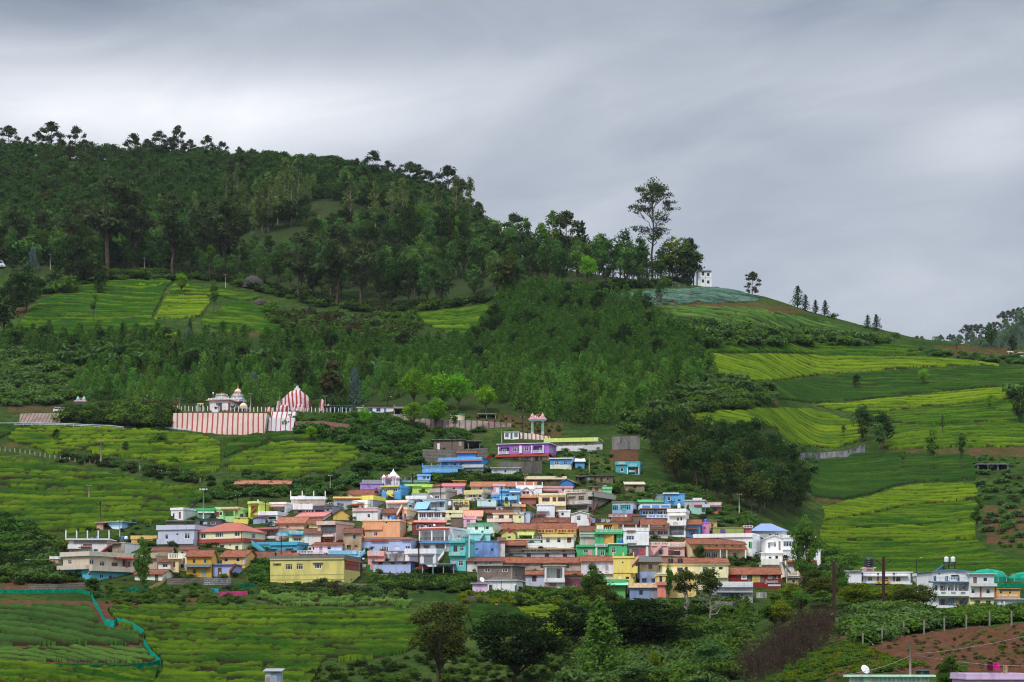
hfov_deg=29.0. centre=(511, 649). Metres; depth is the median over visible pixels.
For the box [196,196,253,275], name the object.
eucalyptus
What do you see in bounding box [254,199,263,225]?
forest tree
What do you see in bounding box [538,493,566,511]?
house
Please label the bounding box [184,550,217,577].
house
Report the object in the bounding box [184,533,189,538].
window
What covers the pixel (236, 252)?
belt tree
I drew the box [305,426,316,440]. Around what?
round tree
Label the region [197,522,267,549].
house
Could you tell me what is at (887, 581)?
car
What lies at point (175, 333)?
tea field
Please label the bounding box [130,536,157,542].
house
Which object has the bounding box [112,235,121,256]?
forest tree
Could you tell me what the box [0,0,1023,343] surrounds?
sky
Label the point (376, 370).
young conifer
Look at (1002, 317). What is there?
tree
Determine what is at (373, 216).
forest tree
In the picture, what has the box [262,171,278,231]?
silver oak
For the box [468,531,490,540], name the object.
house
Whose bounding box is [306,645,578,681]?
scrub
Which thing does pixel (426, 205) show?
forest tree
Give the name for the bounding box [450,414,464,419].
water reservoir
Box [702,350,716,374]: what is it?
young conifer
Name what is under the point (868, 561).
water tank
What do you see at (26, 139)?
skyline tree
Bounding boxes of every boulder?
[241,276,263,286]
[253,299,266,304]
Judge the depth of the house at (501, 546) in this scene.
465.63 m
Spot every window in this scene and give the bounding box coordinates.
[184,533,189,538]
[215,532,222,536]
[285,564,292,569]
[296,564,302,568]
[314,563,321,568]
[419,512,425,517]
[426,512,433,517]
[434,512,440,517]
[458,560,462,565]
[612,505,617,509]
[620,505,630,509]
[642,510,647,514]
[648,510,653,514]
[657,510,662,514]
[704,552,710,557]
[711,552,717,557]
[783,541,793,546]
[940,599,944,604]
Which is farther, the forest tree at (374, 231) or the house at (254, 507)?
the forest tree at (374, 231)
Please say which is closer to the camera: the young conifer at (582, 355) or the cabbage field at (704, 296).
the young conifer at (582, 355)
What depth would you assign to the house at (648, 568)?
444.89 m
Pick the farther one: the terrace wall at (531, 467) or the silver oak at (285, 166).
the silver oak at (285, 166)
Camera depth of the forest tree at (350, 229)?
929.06 m
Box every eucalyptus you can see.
[0,204,31,231]
[33,209,57,232]
[60,205,86,235]
[73,176,143,267]
[108,187,159,268]
[152,191,193,272]
[187,197,218,259]
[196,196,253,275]
[276,231,317,298]
[314,223,356,302]
[319,272,339,298]
[342,239,379,303]
[626,176,680,277]
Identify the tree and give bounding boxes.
[0,125,21,143]
[0,227,10,238]
[0,238,8,261]
[0,288,20,329]
[2,235,13,263]
[2,273,28,312]
[5,224,24,240]
[5,227,19,242]
[6,254,18,268]
[10,262,42,311]
[12,238,33,262]
[12,242,27,264]
[22,136,31,145]
[23,234,41,256]
[23,245,33,263]
[26,227,40,243]
[27,224,37,231]
[27,247,38,271]
[32,131,46,146]
[34,244,42,266]
[35,236,48,247]
[35,245,41,263]
[37,230,48,244]
[38,325,52,340]
[39,121,67,145]
[41,244,54,264]
[45,230,63,246]
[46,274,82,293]
[47,226,58,239]
[48,237,60,247]
[51,250,62,283]
[52,236,79,275]
[52,428,59,439]
[54,139,66,154]
[54,222,67,235]
[56,236,92,277]
[63,227,76,237]
[67,126,86,152]
[67,259,109,280]
[74,139,93,162]
[84,577,103,590]
[85,250,98,259]
[88,252,108,292]
[90,293,98,319]
[93,145,104,161]
[93,241,112,263]
[101,202,114,214]
[101,239,119,262]
[102,241,116,260]
[107,144,117,157]
[111,243,122,260]
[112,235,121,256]
[113,152,124,159]
[118,324,128,343]
[119,232,128,248]
[121,441,129,449]
[122,133,141,161]
[133,536,151,588]
[139,243,153,265]
[141,138,155,154]
[146,240,159,249]
[148,432,166,440]
[150,130,168,155]
[150,228,160,233]
[153,208,169,227]
[157,247,171,267]
[160,243,175,268]
[163,137,177,152]
[166,344,179,354]
[166,455,184,461]
[169,125,186,153]
[171,341,180,371]
[174,273,189,290]
[178,210,190,220]
[183,139,196,150]
[184,327,194,346]
[186,231,196,251]
[192,246,203,270]
[197,240,207,270]
[198,253,207,270]
[200,135,216,155]
[203,244,215,281]
[207,279,220,312]
[211,254,223,273]
[215,141,229,154]
[219,248,233,261]
[225,254,236,275]
[230,244,240,262]
[239,244,249,255]
[239,252,248,270]
[239,259,250,278]
[242,187,255,202]
[243,235,255,259]
[245,208,258,226]
[248,249,262,275]
[248,372,261,402]
[250,232,259,246]
[250,246,262,268]
[254,175,262,183]
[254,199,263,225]
[256,210,270,229]
[256,243,264,264]
[256,256,271,282]
[259,235,276,253]
[262,172,274,186]
[268,207,280,229]
[270,246,276,269]
[270,251,285,282]
[276,199,294,227]
[276,243,287,262]
[283,240,292,257]
[284,330,290,350]
[285,266,294,286]
[285,349,317,389]
[290,204,305,226]
[295,244,310,261]
[299,195,311,211]
[303,168,318,185]
[304,218,322,240]
[304,267,321,290]
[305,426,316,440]
[309,174,320,192]
[309,245,317,265]
[312,234,322,249]
[314,168,327,192]
[314,240,326,262]
[314,265,326,293]
[315,165,325,187]
[315,215,326,233]
[317,358,344,405]
[318,219,330,235]
[323,272,340,293]
[324,213,337,229]
[333,210,344,222]
[335,218,345,237]
[336,184,347,203]
[336,207,354,224]
[336,270,348,295]
[337,217,349,243]
[339,166,350,174]
[339,174,355,186]
[344,186,354,206]
[345,224,353,243]
[346,367,364,405]
[348,461,373,468]
[350,158,359,165]
[351,214,361,232]
[351,265,369,291]
[352,171,359,183]
[352,218,359,239]
[355,225,364,239]
[355,252,369,290]
[357,219,377,243]
[358,206,374,224]
[359,175,368,182]
[359,182,375,205]
[359,407,371,422]
[362,150,380,175]
[367,211,376,226]
[367,227,379,245]
[367,261,391,299]
[372,247,397,281]
[374,207,388,225]
[375,213,389,239]
[377,188,386,211]
[379,160,395,173]
[380,186,390,203]
[380,268,402,303]
[381,245,398,262]
[384,255,395,288]
[386,216,400,242]
[387,246,400,263]
[388,223,411,253]
[390,215,402,234]
[393,259,424,302]
[396,205,415,225]
[397,244,414,269]
[398,219,421,246]
[398,367,426,401]
[399,161,422,181]
[400,401,422,426]
[405,212,425,244]
[405,248,422,290]
[406,253,423,295]
[406,600,470,681]
[407,196,423,212]
[407,222,431,246]
[409,190,420,199]
[412,164,427,183]
[412,232,431,250]
[412,244,422,252]
[413,270,425,301]
[414,203,424,214]
[416,262,437,298]
[417,250,429,274]
[417,372,436,402]
[421,170,435,187]
[421,216,436,246]
[421,397,446,427]
[422,199,429,208]
[422,248,435,274]
[423,205,438,219]
[423,245,442,289]
[425,258,457,299]
[430,268,443,298]
[431,210,452,246]
[431,371,457,410]
[432,165,463,190]
[432,206,447,219]
[432,236,447,259]
[436,219,461,244]
[443,240,462,279]
[443,372,472,410]
[449,179,474,205]
[449,214,461,239]
[449,405,459,427]
[450,226,460,239]
[450,236,474,277]
[452,249,462,273]
[454,221,471,247]
[462,256,487,294]
[464,233,481,259]
[464,265,482,295]
[466,237,485,266]
[466,612,574,681]
[467,222,477,238]
[468,212,480,224]
[472,201,485,213]
[472,384,496,412]
[473,222,488,234]
[475,236,492,275]
[476,215,491,230]
[476,231,496,264]
[484,250,498,287]
[486,235,502,255]
[487,220,501,237]
[488,225,502,248]
[488,252,517,290]
[488,256,504,290]
[497,238,517,256]
[500,212,523,243]
[500,242,521,280]
[501,221,518,235]
[501,227,520,248]
[511,260,525,283]
[514,224,533,257]
[514,244,532,279]
[514,255,522,275]
[518,216,531,245]
[521,254,543,277]
[523,232,541,271]
[533,222,547,242]
[536,241,550,278]
[538,236,560,277]
[538,249,553,282]
[540,210,565,266]
[545,605,590,645]
[547,244,566,281]
[548,210,580,256]
[551,249,576,278]
[552,585,574,599]
[563,233,573,270]
[565,256,575,273]
[566,594,635,673]
[568,237,585,276]
[569,245,587,277]
[574,220,593,268]
[575,234,592,248]
[576,255,597,282]
[577,242,592,276]
[578,562,604,594]
[582,598,693,642]
[587,235,606,276]
[588,582,623,604]
[595,233,612,272]
[596,253,616,280]
[605,239,622,275]
[607,265,618,279]
[611,480,622,493]
[613,228,636,277]
[614,245,625,267]
[615,258,624,276]
[618,240,637,278]
[618,259,634,279]
[630,248,645,276]
[630,263,638,278]
[635,236,648,276]
[637,263,645,280]
[638,242,650,272]
[638,412,665,453]
[641,258,656,278]
[650,252,665,278]
[650,428,669,452]
[651,261,659,277]
[652,409,674,434]
[653,435,669,464]
[654,282,667,301]
[655,438,676,473]
[656,251,665,275]
[657,260,667,276]
[658,235,683,275]
[658,419,684,437]
[660,441,687,481]
[664,256,677,275]
[664,432,684,468]
[665,564,673,596]
[671,237,692,276]
[671,264,682,277]
[671,438,689,475]
[672,568,697,615]
[673,409,696,435]
[675,434,710,480]
[676,246,698,277]
[676,261,687,276]
[677,246,691,276]
[678,237,704,284]
[679,410,702,430]
[681,427,702,461]
[683,447,708,485]
[687,249,703,284]
[688,439,721,485]
[692,568,724,617]
[693,544,706,557]
[695,415,721,444]
[700,429,721,450]
[703,460,724,490]
[708,467,726,498]
[712,418,731,447]
[716,427,731,451]
[716,436,745,471]
[717,448,741,481]
[721,473,738,504]
[724,422,750,447]
[725,453,754,479]
[729,419,750,443]
[731,473,745,503]
[735,595,756,629]
[736,476,764,510]
[737,446,758,472]
[743,458,766,480]
[744,271,761,294]
[746,417,768,448]
[748,469,775,513]
[749,449,771,470]
[755,592,789,623]
[756,457,778,481]
[757,470,778,506]
[763,433,779,448]
[763,468,784,510]
[767,432,788,458]
[768,457,792,502]
[771,600,796,621]
[775,480,796,511]
[776,582,801,603]
[777,459,801,504]
[778,444,804,474]
[786,481,806,513]
[787,590,811,609]
[788,473,809,506]
[789,285,802,306]
[789,514,823,578]
[797,567,824,596]
[798,467,814,497]
[800,294,809,310]
[804,574,842,594]
[807,590,837,604]
[812,300,818,312]
[819,300,829,315]
[827,313,838,317]
[836,560,849,602]
[836,602,852,608]
[842,582,875,602]
[849,404,874,441]
[852,374,860,386]
[857,587,895,602]
[864,315,870,327]
[870,314,881,330]
[871,412,894,449]
[875,423,884,456]
[890,586,930,602]
[891,332,900,336]
[899,449,905,467]
[917,369,929,381]
[924,429,938,469]
[946,334,952,340]
[954,433,967,470]
[958,324,970,342]
[965,325,975,339]
[970,324,981,338]
[970,495,983,539]
[976,324,984,337]
[982,324,998,347]
[984,393,994,405]
[994,322,1000,330]
[997,311,1007,329]
[1002,310,1011,326]
[1002,383,1023,396]
[1007,336,1017,350]
[1009,394,1023,420]
[1010,308,1017,323]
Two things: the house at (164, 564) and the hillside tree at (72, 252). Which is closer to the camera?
the house at (164, 564)
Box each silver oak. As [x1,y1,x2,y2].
[191,191,199,207]
[221,172,230,197]
[232,162,244,198]
[248,200,258,233]
[249,180,261,207]
[255,182,269,231]
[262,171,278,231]
[271,176,283,224]
[277,157,294,220]
[283,173,299,225]
[286,157,307,218]
[302,174,311,214]
[341,171,361,223]
[367,181,380,226]
[385,182,400,216]
[395,178,408,213]
[417,188,428,218]
[431,179,442,210]
[448,177,463,211]
[462,176,474,224]
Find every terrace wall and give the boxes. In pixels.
[28,582,84,589]
[167,578,202,584]
[203,577,230,584]
[338,583,376,588]
[422,448,487,461]
[466,596,488,601]
[499,461,541,473]
[556,444,601,450]
[612,436,639,449]
[715,601,736,607]
[756,592,765,597]
[800,444,864,460]
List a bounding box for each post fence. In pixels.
[5,447,194,477]
[177,406,349,412]
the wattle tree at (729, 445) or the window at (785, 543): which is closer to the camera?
the window at (785, 543)
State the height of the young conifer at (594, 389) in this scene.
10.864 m
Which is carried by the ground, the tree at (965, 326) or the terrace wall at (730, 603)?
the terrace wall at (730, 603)
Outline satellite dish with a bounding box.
[861,665,868,674]
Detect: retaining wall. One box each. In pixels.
[19,413,61,423]
[171,413,270,434]
[268,418,295,430]
[271,412,296,417]
[295,421,349,433]
[391,414,511,430]
[519,432,549,439]
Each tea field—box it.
[0,423,25,437]
[0,456,217,532]
[0,659,158,681]
[8,424,220,473]
[16,277,171,335]
[108,603,423,681]
[135,282,164,286]
[153,294,209,318]
[155,332,177,339]
[169,283,259,300]
[201,301,284,332]
[223,440,360,479]
[224,432,356,456]
[416,304,499,335]
[467,604,527,633]
[518,604,571,642]
[687,407,868,447]
[708,342,941,356]
[713,353,999,380]
[770,366,1023,403]
[802,452,976,499]
[816,384,1018,411]
[820,521,975,541]
[821,500,980,529]
[822,482,976,519]
[822,539,1023,576]
[872,397,1023,424]
[878,419,1023,449]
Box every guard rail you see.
[15,423,121,426]
[165,427,190,430]
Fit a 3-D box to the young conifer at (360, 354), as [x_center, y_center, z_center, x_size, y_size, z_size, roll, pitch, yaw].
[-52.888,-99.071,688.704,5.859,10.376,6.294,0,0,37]
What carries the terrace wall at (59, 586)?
on the ground
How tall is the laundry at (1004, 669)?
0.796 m
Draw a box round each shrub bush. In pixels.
[609,660,668,680]
[648,650,662,668]
[667,660,700,673]
[690,640,734,664]
[837,586,860,603]
[885,584,912,602]
[907,584,937,603]
[935,655,968,681]
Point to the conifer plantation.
(615, 340)
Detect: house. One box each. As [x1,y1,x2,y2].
[49,556,62,563]
[57,551,135,581]
[65,530,116,551]
[94,522,107,529]
[100,542,141,552]
[108,521,135,528]
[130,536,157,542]
[133,569,174,580]
[134,553,177,568]
[150,547,175,553]
[156,525,210,545]
[157,559,171,569]
[164,520,184,524]
[168,546,200,570]
[168,558,180,571]
[170,507,196,519]
[184,520,195,523]
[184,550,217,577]
[196,508,217,518]
[196,519,225,526]
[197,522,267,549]
[212,564,243,576]
[215,507,247,521]
[218,549,256,567]
[233,517,250,524]
[234,480,291,489]
[247,501,272,518]
[251,540,308,552]
[252,516,267,523]
[252,551,275,561]
[255,527,297,540]
[257,511,288,520]
[263,668,284,681]
[269,502,295,512]
[269,555,361,583]
[270,516,309,529]
[276,531,303,541]
[276,550,299,555]
[290,491,332,505]
[293,504,314,513]
[295,511,332,519]
[297,550,326,554]
[303,528,321,544]
[307,518,323,527]
[308,542,343,553]
[313,505,342,514]
[316,521,354,541]
[328,549,365,556]
[331,509,351,519]
[333,497,360,509]
[342,528,364,551]
[347,489,381,496]
[347,500,370,507]
[352,507,382,520]
[359,480,383,489]
[361,495,385,506]
[362,519,405,536]
[362,537,417,550]
[362,551,385,569]
[363,406,394,412]
[371,561,418,572]
[380,485,411,499]
[381,508,399,519]
[385,514,396,518]
[385,551,404,560]
[386,500,414,507]
[393,407,407,414]
[397,504,416,518]
[400,477,430,485]
[402,516,413,523]
[404,549,444,566]
[405,484,432,492]
[405,496,426,501]
[407,524,411,532]
[410,499,422,506]
[411,493,430,498]
[412,520,446,534]
[414,498,452,510]
[417,474,430,479]
[417,511,445,519]
[417,527,469,544]
[419,541,449,551]
[422,463,463,474]
[429,488,456,498]
[432,439,467,449]
[432,484,442,488]
[437,457,489,466]
[442,483,465,494]
[445,510,462,524]
[449,535,474,570]
[450,517,463,527]
[452,480,466,483]
[452,499,469,509]
[456,451,476,456]
[462,464,487,473]
[463,510,483,519]
[463,513,476,526]
[464,490,489,502]
[466,440,481,448]
[466,522,500,536]
[466,557,503,571]
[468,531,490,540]
[470,481,536,494]
[470,583,489,591]
[475,541,498,556]
[475,565,525,588]
[476,499,499,505]
[477,506,496,511]
[485,509,512,522]
[485,580,525,592]
[487,513,518,522]
[490,468,520,474]
[491,494,499,502]
[492,484,505,493]
[495,442,557,460]
[497,537,505,556]
[500,489,520,504]
[500,527,516,539]
[501,523,536,538]
[502,506,521,512]
[503,501,510,505]
[503,557,580,570]
[504,432,518,438]
[505,540,526,551]
[505,552,576,556]
[512,504,525,511]
[516,482,542,496]
[516,514,524,522]
[516,539,541,542]
[519,512,534,522]
[520,487,533,494]
[520,495,536,503]
[522,549,575,551]
[524,476,566,484]
[525,570,543,585]
[526,501,558,517]
[526,534,576,548]
[531,517,570,522]
[534,533,543,541]
[535,523,577,534]
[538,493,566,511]
[542,486,572,492]
[542,490,557,492]
[542,565,566,587]
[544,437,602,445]
[544,519,557,522]
[549,456,574,469]
[557,510,570,516]
[559,479,576,486]
[564,489,615,512]
[565,571,582,575]
[565,576,582,588]
[569,511,592,525]
[574,459,585,468]
[575,476,585,481]
[575,544,608,556]
[578,526,595,544]
[579,555,612,575]
[582,475,614,483]
[590,486,604,491]
[594,529,622,554]
[595,524,617,542]
[599,573,612,579]
[602,487,611,492]
[607,579,628,597]
[608,514,639,528]
[608,543,627,555]
[611,501,636,513]
[612,552,638,582]
[615,461,642,474]
[622,525,649,544]
[623,482,644,491]
[627,545,650,556]
[628,583,656,599]
[632,515,645,521]
[637,500,663,503]
[638,504,670,518]
[638,519,669,537]
[638,557,663,582]
[649,542,684,556]
[654,494,663,503]
[654,573,666,597]
[659,564,729,589]
[662,493,684,505]
[662,557,695,563]
[666,574,695,597]
[667,509,689,536]
[682,538,747,558]
[684,498,709,514]
[685,519,701,537]
[693,533,760,556]
[694,558,729,563]
[696,270,711,286]
[701,522,709,533]
[706,502,722,513]
[708,520,718,529]
[710,527,743,533]
[712,582,753,602]
[728,567,782,588]
[741,525,752,532]
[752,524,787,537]
[755,552,783,561]
[758,559,789,578]
[759,535,784,560]
[780,535,815,548]
[782,560,816,579]
[782,576,800,585]
[783,549,820,564]
[843,675,935,681]
[845,571,862,582]
[860,567,875,570]
[862,571,912,583]
[912,573,916,583]
[915,569,971,607]
[950,673,1023,681]
[967,573,996,604]
[994,588,1020,598]
[994,599,1023,604]
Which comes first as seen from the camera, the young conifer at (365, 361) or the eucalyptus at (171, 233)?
the young conifer at (365, 361)
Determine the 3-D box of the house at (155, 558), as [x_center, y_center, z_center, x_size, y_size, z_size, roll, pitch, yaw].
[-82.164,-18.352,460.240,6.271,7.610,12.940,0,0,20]
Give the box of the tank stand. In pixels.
[943,562,955,569]
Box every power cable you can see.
[845,656,908,674]
[918,636,1022,653]
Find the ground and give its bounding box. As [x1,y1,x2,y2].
[0,158,1023,681]
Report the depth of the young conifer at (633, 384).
640.69 m
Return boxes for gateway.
[74,397,87,404]
[528,413,546,434]
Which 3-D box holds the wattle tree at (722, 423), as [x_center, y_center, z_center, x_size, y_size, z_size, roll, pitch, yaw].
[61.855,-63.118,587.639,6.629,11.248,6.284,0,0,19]
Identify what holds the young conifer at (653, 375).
on the ground
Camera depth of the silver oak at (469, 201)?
1029.67 m
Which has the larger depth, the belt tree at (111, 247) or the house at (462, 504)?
the belt tree at (111, 247)
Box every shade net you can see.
[0,587,89,594]
[11,658,159,668]
[91,590,159,660]
[126,587,147,591]
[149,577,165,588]
[233,583,253,587]
[996,581,1023,587]
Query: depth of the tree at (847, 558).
497.21 m
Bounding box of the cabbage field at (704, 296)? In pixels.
[612,286,759,304]
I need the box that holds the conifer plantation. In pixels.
[0,274,718,375]
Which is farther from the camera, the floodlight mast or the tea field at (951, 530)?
the tea field at (951, 530)
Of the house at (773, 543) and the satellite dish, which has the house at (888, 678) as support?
the satellite dish
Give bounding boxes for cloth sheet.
[219,591,247,595]
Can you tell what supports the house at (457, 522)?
on the ground
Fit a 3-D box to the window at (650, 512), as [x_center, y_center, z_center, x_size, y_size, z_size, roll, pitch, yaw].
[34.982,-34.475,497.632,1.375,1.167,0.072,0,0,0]
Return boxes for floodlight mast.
[199,489,206,518]
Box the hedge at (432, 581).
[368,571,476,590]
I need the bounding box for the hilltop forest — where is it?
[0,140,500,245]
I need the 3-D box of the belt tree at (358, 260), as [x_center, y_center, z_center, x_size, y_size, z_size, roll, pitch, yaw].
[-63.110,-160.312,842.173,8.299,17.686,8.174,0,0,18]
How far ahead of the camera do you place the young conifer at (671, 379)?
652.20 m
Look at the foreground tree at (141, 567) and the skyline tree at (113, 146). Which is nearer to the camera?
the foreground tree at (141, 567)
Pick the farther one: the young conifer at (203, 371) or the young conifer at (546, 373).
the young conifer at (203, 371)
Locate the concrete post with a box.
[965,615,966,629]
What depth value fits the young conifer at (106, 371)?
678.27 m
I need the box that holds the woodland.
[932,310,1023,348]
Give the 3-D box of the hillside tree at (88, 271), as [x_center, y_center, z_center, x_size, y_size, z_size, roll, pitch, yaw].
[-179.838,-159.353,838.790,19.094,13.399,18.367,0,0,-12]
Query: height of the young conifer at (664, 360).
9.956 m
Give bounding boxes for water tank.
[864,557,873,566]
[916,669,929,674]
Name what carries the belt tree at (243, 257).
on the ground
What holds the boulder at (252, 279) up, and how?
on the ground
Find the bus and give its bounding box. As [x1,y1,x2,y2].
[0,261,5,266]
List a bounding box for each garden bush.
[443,587,460,591]
[540,589,550,598]
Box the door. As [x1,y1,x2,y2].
[202,569,205,576]
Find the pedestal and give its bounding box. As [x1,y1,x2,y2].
[212,406,218,411]
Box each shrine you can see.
[239,401,248,410]
[380,469,401,485]
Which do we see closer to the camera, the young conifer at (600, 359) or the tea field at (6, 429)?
the tea field at (6, 429)
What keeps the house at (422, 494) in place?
on the ground
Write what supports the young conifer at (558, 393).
on the ground
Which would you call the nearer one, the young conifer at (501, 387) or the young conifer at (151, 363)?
the young conifer at (501, 387)
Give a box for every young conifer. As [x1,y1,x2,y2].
[71,374,82,390]
[78,367,91,391]
[80,363,92,378]
[86,378,100,400]
[90,365,103,385]
[98,365,112,386]
[98,376,117,399]
[99,362,107,374]
[104,359,116,375]
[110,373,126,398]
[113,360,119,371]
[119,354,130,377]
[119,369,128,390]
[124,366,139,391]
[129,360,139,378]
[132,381,146,402]
[137,374,147,394]
[141,372,158,399]
[146,356,160,379]
[147,365,154,383]
[150,375,168,403]
[153,367,161,385]
[161,362,173,382]
[167,365,177,382]
[176,372,193,401]
[186,373,203,402]
[189,362,201,382]
[191,371,202,392]
[195,368,209,391]
[196,352,208,373]
[196,386,208,406]
[197,374,214,400]
[205,365,220,390]
[212,375,227,397]
[220,367,234,394]
[223,362,234,380]
[224,364,241,387]
[229,382,241,396]
[236,362,246,385]
[239,356,251,379]
[241,381,252,398]
[242,372,252,391]
[245,379,261,405]
[246,353,257,377]
[252,364,260,387]
[255,373,271,400]
[264,357,273,375]
[267,386,280,405]
[270,370,283,394]
[278,377,288,397]
[279,359,290,378]
[280,385,289,402]
[285,353,294,373]
[288,371,299,390]
[301,383,310,396]
[304,350,320,372]
[306,385,315,405]
[307,373,320,397]
[310,365,320,381]
[312,370,321,392]
[317,378,329,403]
[322,359,331,375]
[327,383,341,405]
[340,382,352,405]
[341,369,351,385]
[344,354,354,380]
[347,357,361,385]
[349,382,358,402]
[354,351,365,375]
[358,358,372,382]
[358,380,370,402]
[362,375,374,396]
[369,366,380,387]
[375,367,391,390]
[378,380,390,400]
[380,360,387,375]
[382,370,403,399]
[386,363,394,384]
[398,372,409,393]
[408,351,419,369]
[415,360,424,379]
[415,365,425,385]
[421,353,433,375]
[422,363,430,382]
[432,363,440,376]
[434,358,449,382]
[443,358,450,376]
[445,354,455,378]
[450,365,462,389]
[452,359,463,377]
[460,354,471,378]
[463,368,472,386]
[469,363,488,391]
[471,363,482,386]
[477,354,488,371]
[479,368,495,395]
[482,348,495,371]
[486,363,494,384]
[486,366,503,389]
[487,374,503,396]
[493,367,508,395]
[495,381,506,402]
[497,352,508,372]
[500,361,512,388]
[504,371,520,399]
[509,386,520,405]
[510,367,518,388]
[511,379,533,410]
[520,371,532,395]
[520,382,533,406]
[523,381,544,411]
[530,372,536,397]
[530,391,546,415]
[534,393,553,420]
[536,386,554,414]
[538,375,546,389]
[542,370,553,391]
[544,392,558,416]
[544,398,555,420]
[545,384,551,396]
[547,362,556,387]
[548,357,557,370]
[549,369,557,388]
[552,388,566,415]
[554,368,568,386]
[555,378,566,398]
[555,387,565,410]
[559,394,575,419]
[567,391,576,414]
[568,395,586,423]
[574,374,585,395]
[574,392,596,424]
[577,377,589,399]
[578,370,586,389]
[579,351,588,369]
[584,367,592,376]
[587,381,604,409]
[589,375,600,398]
[590,358,597,366]
[591,399,607,424]
[593,371,604,386]
[594,354,604,367]
[595,380,606,408]
[597,364,604,373]
[598,390,608,414]
[601,371,610,396]
[602,388,618,416]
[602,397,618,422]
[605,378,612,391]
[611,399,623,419]
[616,381,629,410]
[621,387,635,416]
[628,379,637,392]
[632,359,641,378]
[632,388,644,407]
[634,380,648,404]
[639,359,651,381]
[639,369,645,380]
[643,380,653,395]
[644,371,652,386]
[646,379,663,400]
[648,362,658,372]
[649,372,657,395]
[659,357,670,377]
[665,374,678,396]
[670,355,682,381]
[674,364,685,382]
[678,362,695,384]
[681,359,692,381]
[687,366,699,384]
[689,356,698,376]
[693,367,703,381]
[695,358,707,379]
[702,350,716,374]
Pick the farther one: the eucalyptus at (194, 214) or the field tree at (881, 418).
the eucalyptus at (194, 214)
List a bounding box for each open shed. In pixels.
[323,406,353,411]
[421,563,455,573]
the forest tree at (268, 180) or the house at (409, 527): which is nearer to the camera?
the house at (409, 527)
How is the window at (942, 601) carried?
in the house at (951, 586)
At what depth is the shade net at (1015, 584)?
468.45 m
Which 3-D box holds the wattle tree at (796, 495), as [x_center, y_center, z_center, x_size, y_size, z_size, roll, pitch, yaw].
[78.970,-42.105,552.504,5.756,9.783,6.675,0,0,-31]
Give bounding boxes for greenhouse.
[972,569,1007,582]
[1008,572,1023,581]
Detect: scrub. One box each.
[0,268,223,306]
[0,344,126,405]
[0,511,41,556]
[0,528,84,584]
[51,399,184,426]
[53,338,339,367]
[54,451,216,486]
[65,266,693,313]
[83,447,791,592]
[85,585,260,605]
[198,466,380,501]
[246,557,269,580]
[256,577,407,598]
[259,301,425,344]
[282,410,472,470]
[288,410,389,420]
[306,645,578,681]
[340,341,421,383]
[390,417,487,433]
[431,467,524,482]
[457,585,605,606]
[466,414,561,432]
[553,593,761,681]
[554,447,614,474]
[613,495,640,502]
[616,371,780,433]
[635,482,758,525]
[669,317,892,346]
[677,308,844,329]
[723,555,760,564]
[766,638,928,681]
[785,442,820,471]
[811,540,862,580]
[831,599,951,643]
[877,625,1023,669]
[917,347,1023,363]
[935,601,1023,627]
[970,454,1023,546]
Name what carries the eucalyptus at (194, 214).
on the ground
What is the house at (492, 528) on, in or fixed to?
on the ground
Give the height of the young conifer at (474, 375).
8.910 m
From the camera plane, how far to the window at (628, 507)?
503.41 m
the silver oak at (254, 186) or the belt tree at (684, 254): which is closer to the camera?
the belt tree at (684, 254)
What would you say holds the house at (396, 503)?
on the ground
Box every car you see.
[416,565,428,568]
[875,579,890,584]
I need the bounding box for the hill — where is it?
[964,320,1023,348]
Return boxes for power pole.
[825,561,842,611]
[875,555,891,600]
[909,641,910,674]
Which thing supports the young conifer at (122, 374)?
on the ground
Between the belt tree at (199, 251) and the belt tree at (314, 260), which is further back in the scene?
the belt tree at (314, 260)
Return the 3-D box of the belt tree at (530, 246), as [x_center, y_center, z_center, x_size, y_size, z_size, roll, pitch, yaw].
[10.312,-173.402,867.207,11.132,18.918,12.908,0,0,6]
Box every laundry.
[987,661,992,670]
[993,663,999,669]
[1003,666,1006,673]
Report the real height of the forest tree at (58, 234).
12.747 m
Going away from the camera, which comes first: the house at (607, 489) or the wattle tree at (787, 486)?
the house at (607, 489)
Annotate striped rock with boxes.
[276,405,289,410]
[280,390,310,410]
[293,403,305,411]
[318,399,324,410]
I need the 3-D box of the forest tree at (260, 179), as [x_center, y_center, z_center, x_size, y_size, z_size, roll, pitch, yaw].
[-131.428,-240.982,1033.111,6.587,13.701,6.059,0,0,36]
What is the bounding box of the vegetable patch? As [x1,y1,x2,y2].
[257,589,413,607]
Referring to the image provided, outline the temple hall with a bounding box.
[206,387,246,410]
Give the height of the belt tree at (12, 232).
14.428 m
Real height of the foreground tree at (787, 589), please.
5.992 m
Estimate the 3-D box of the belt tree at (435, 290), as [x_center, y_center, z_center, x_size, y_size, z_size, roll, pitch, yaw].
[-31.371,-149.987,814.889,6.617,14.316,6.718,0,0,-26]
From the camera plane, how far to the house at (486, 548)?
464.28 m
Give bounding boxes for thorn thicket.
[723,593,854,681]
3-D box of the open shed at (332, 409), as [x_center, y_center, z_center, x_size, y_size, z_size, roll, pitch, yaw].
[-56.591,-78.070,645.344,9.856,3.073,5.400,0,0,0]
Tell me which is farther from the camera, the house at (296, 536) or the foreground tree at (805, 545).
the house at (296, 536)
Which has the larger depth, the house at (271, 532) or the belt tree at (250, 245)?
the belt tree at (250, 245)
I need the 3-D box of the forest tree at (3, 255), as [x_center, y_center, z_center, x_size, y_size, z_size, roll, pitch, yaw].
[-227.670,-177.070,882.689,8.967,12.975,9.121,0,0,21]
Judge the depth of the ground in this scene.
569.84 m
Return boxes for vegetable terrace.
[0,602,139,646]
[0,644,154,662]
[655,305,894,341]

